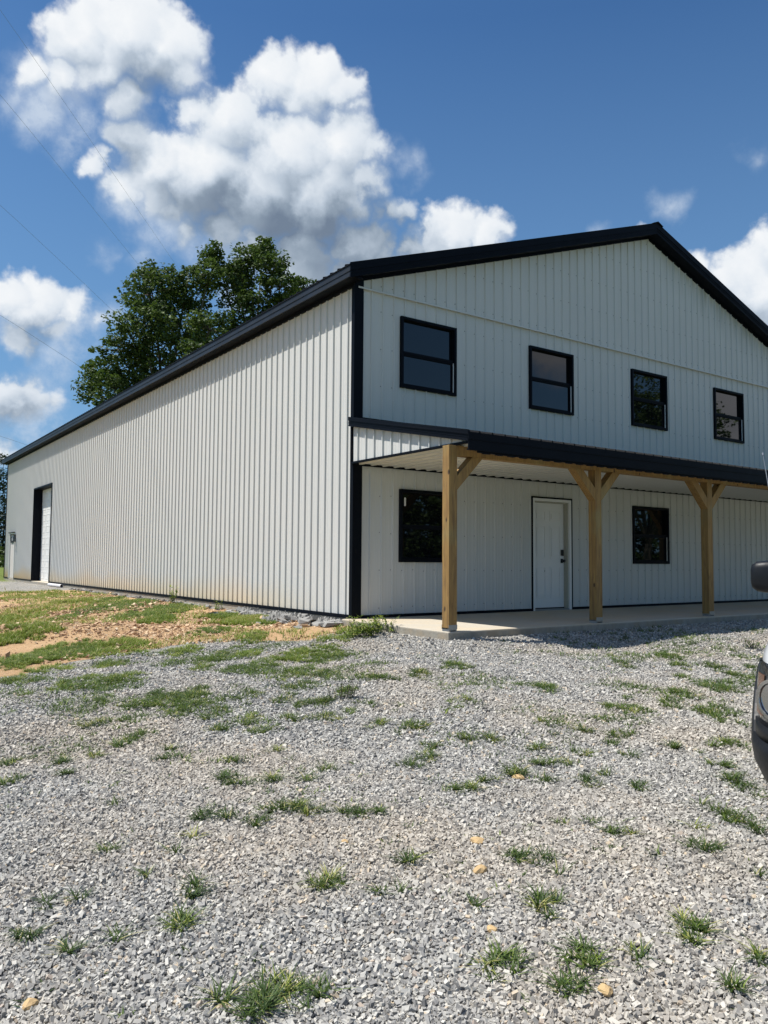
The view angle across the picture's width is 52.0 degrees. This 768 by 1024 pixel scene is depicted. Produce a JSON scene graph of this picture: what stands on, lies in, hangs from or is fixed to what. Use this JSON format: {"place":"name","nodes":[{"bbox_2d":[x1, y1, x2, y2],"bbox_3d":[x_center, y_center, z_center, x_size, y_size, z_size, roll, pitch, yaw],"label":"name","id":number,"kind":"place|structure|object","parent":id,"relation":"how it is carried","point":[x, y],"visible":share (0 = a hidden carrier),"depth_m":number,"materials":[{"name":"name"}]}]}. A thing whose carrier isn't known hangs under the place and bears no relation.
{"place":"outdoors","nodes":[
{"label":"outdoors","id":0,"kind":"place"},
{"bbox_2d":[9,535,13,577],"bbox_3d":[-16.985,2.014,36.040,0.070,2.000,1.150,3,-4,-35],"label":"side door","id":1,"kind":"structure","parent":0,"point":[12,543],"depth_m":36.16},
{"bbox_2d":[0,315,100,380],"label":"power line","id":2,"kind":"object","parent":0,"point":[53,349],"visible":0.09,"depth_m":42.81,"materials":[{"name":"metal"}]},
{"bbox_2d":[0,205,117,315],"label":"power line","id":3,"kind":"object","parent":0,"point":[56,257],"visible":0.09,"depth_m":42.96,"materials":[{"name":"metal"}]},
{"bbox_2d":[1,96,137,263],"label":"power line","id":4,"kind":"object","parent":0,"point":[62,170],"visible":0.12,"depth_m":43.53,"materials":[{"name":"metal"}]},
{"bbox_2d":[0,10,198,297],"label":"power line","id":5,"kind":"object","parent":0,"point":[82,128],"visible":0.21,"depth_m":46.18,"materials":[{"name":"metal"}]},
{"bbox_2d":[0,618,767,1023],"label":"gravel","id":6,"kind":"structure","parent":0,"point":[462,814],"depth_m":3.87,"materials":[{"name":"grey gravel"}]},
{"bbox_2d":[22,998,38,1011],"bbox_3d":[-1.169,1.625,2.594,0.045,0.038,0.057,0,-4,12],"label":"stone","id":7,"kind":"object","parent":6,"relation":"on","point":[28,1003],"visible":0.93,"depth_m":2.59,"materials":[{"name":"beige stone"}]},
{"bbox_2d":[512,774,524,779],"bbox_3d":[0.826,1.631,4.840,0.060,0.035,0.075,2,-4,-30],"label":"stone","id":8,"kind":"object","parent":6,"relation":"on","point":[517,776],"visible":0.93,"depth_m":4.82,"materials":[{"name":"beige stone"}]},
{"bbox_2d":[597,983,612,996],"bbox_3d":[0.724,1.568,2.584,0.052,0.041,0.042,-3,-5,42],"label":"stone","id":9,"kind":"object","parent":6,"relation":"on","point":[605,988],"visible":0.95,"depth_m":2.57,"materials":[{"name":"beige stone"}]},
{"bbox_2d":[0,586,767,1023],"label":"grass","id":10,"kind":"structure","parent":0,"point":[94,650],"depth_m":6.65,"materials":[{"name":"green plant"}]},
{"bbox_2d":[0,567,767,1023],"bbox_3d":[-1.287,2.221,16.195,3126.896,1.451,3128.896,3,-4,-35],"label":"ground","id":11,"kind":"structure","parent":0,"point":[26,645],"depth_m":4.01,"materials":[{"name":"soil"}]},
{"bbox_2d":[0,546,3,566],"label":"bush","id":12,"kind":"object","parent":11,"relation":"on","point":[1,561],"visible":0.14,"depth_m":45.41,"materials":[{"name":"green plant"}]},
{"bbox_2d":[0,453,8,560],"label":"cedar tree","id":13,"kind":"object","parent":11,"relation":"on","point":[3,511],"visible":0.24,"depth_m":50.11,"materials":[{"name":"green plant"}]},
{"bbox_2d":[47,583,62,587],"bbox_3d":[-11.875,2.646,28.460,0.116,0.114,1.950,3,-4,-35],"label":"drain pipe","id":14,"kind":"object","parent":11,"relation":"on","point":[55,585],"visible":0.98,"depth_m":28.23,"materials":[{"name":"plastic"}]},
{"bbox_2d":[71,255,236,406],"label":"oak tree","id":15,"kind":"object","parent":11,"relation":"on","point":[160,312],"visible":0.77,"depth_m":49.26,"materials":[{"name":"green plant"}]},
{"bbox_2d":[168,585,177,602],"bbox_3d":[-4.837,1.889,18.089,0.397,0.454,0.389,3,-4,-35],"label":"weed","id":16,"kind":"object","parent":11,"relation":"on","point":[172,599],"visible":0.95,"depth_m":18.13,"materials":[{"name":"green plant"}]},
{"bbox_2d":[0,592,361,667],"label":"clay rubble","id":17,"kind":"object","parent":11,"relation":"on","point":[133,626],"visible":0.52,"depth_m":12.67,"materials":[{"name":"brown soil"}]},
{"bbox_2d":[69,588,342,628],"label":"gravel","id":18,"kind":"structure","parent":11,"relation":"on","point":[285,617],"depth_m":13.54,"materials":[{"name":"grey gravel"}]},
{"bbox_2d":[197,235,316,336],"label":"oak tree","id":19,"kind":"object","parent":11,"relation":"on","point":[263,257],"visible":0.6,"depth_m":52.40,"materials":[{"name":"green plant"}]},
{"bbox_2d":[322,671,363,699],"bbox_3d":[-0.359,1.514,6.925,0.384,0.263,0.174,0,-4,5],"label":"weed","id":20,"kind":"object","parent":11,"relation":"on","point":[350,694],"visible":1,"depth_m":6.92,"materials":[{"name":"green plant"}]},
{"bbox_2d":[334,619,383,638],"bbox_3d":[-0.321,1.613,10.909,0.586,0.260,0.623,-1,-4,17],"label":"weed","id":21,"kind":"object","parent":11,"relation":"on","point":[364,630],"visible":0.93,"depth_m":10.97,"materials":[{"name":"green plant"}]},
{"bbox_2d":[347,615,398,635],"bbox_3d":[-0.189,1.597,11.327,0.793,0.289,0.982,2,-4,-24],"label":"weed","id":22,"kind":"object","parent":11,"relation":"on","point":[377,626],"visible":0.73,"depth_m":11.28,"materials":[{"name":"green plant"}]},
{"bbox_2d":[1,221,767,639],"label":"steel barn","id":23,"kind":"structure","parent":11,"relation":"on","point":[557,433],"depth_m":15.37,"materials":[{"name":"paint"}]},
{"bbox_2d":[40,488,50,581],"bbox_3d":[-13.257,0.896,31.321,0.048,3.740,3.150,3,-4,-35],"label":"garage door","id":24,"kind":"structure","parent":23,"relation":"in","point":[46,504],"depth_m":31.95,"materials":[{"name":"white paint"}]},
{"bbox_2d":[398,489,441,561],"bbox_3d":[0.741,0.250,13.450,1.218,1.218,0.102,3,-4,-35],"label":"window","id":25,"kind":"structure","parent":23,"relation":"in","point":[420,514],"depth_m":13.38,"materials":[{"name":"black glass"}]},
{"bbox_2d":[399,316,456,396],"bbox_3d":[0.763,-2.674,13.632,1.218,1.218,0.102,3,-4,-35],"label":"window","id":26,"kind":"structure","parent":23,"relation":"in","point":[428,350],"depth_m":13.65,"materials":[{"name":"black glass"}]},
{"bbox_2d":[535,502,564,608],"bbox_3d":[3.171,0.842,15.202,0.909,2.034,0.125,3,-4,-35],"label":"door","id":27,"kind":"structure","parent":23,"relation":"in","point":[549,534],"depth_m":15.25,"materials":[{"name":"white paint"}]},
{"bbox_2d":[528,345,573,415],"bbox_3d":[3.255,-2.547,15.377,1.218,1.218,0.102,3,-4,-35],"label":"window","id":28,"kind":"structure","parent":23,"relation":"in","point":[550,372],"depth_m":15.40,"materials":[{"name":"black glass"}]},
{"bbox_2d":[630,368,667,430],"bbox_3d":[5.747,-2.420,17.122,1.218,1.218,0.102,3,-4,-35],"label":"window","id":29,"kind":"structure","parent":23,"relation":"in","point":[649,395],"depth_m":17.15,"materials":[{"name":"black glass"}]},
{"bbox_2d":[632,506,669,563],"bbox_3d":[5.718,0.503,16.934,1.228,1.218,0.102,3,-4,-35],"label":"window","id":30,"kind":"structure","parent":23,"relation":"in","point":[650,527],"depth_m":16.97,"materials":[{"name":"black glass"}]},
{"bbox_2d":[713,387,744,443],"bbox_3d":[8.235,-2.294,18.864,1.218,1.218,0.102,3,-4,-35],"label":"window","id":31,"kind":"structure","parent":23,"relation":"in","point":[728,406],"depth_m":18.90,"materials":[{"name":"black glass"}]},
{"bbox_2d":[470,836,483,844],"bbox_3d":[0.452,1.596,3.822,0.068,0.039,0.056,0,-4,12],"label":"stone","id":32,"kind":"object","parent":11,"relation":"on","point":[476,840],"visible":0.92,"depth_m":3.81,"materials":[{"name":"beige stone"}]},
{"bbox_2d":[473,864,486,874],"bbox_3d":[0.419,1.582,3.481,0.070,0.044,0.056,3,-4,-36],"label":"stone","id":33,"kind":"object","parent":11,"relation":"on","point":[481,869],"visible":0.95,"depth_m":3.46,"materials":[{"name":"beige stone"}]},
{"bbox_2d":[487,925,497,932],"bbox_3d":[0.410,1.579,2.985,0.042,0.023,0.041,0,-4,13],"label":"stone","id":34,"kind":"object","parent":11,"relation":"on","point":[491,927],"visible":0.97,"depth_m":2.97,"materials":[{"name":"beige stone"}]},
{"bbox_2d":[737,634,761,648],"bbox_3d":[4.848,1.711,10.445,0.286,0.199,0.368,-1,-4,16],"label":"weed","id":35,"kind":"object","parent":11,"relation":"on","point":[749,641],"visible":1,"depth_m":10.43,"materials":[{"name":"green plant"}]},
{"bbox_2d":[751,452,767,782],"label":"pickup truck","id":36,"kind":"object","parent":11,"relation":"on","point":[759,724],"visible":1,"depth_m":3.49,"materials":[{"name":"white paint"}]},
{"bbox_2d":[0,0,767,535],"label":"sky","id":37,"kind":"structure","parent":0,"point":[340,133],"materials":[{"name":"blue"}]}
]}

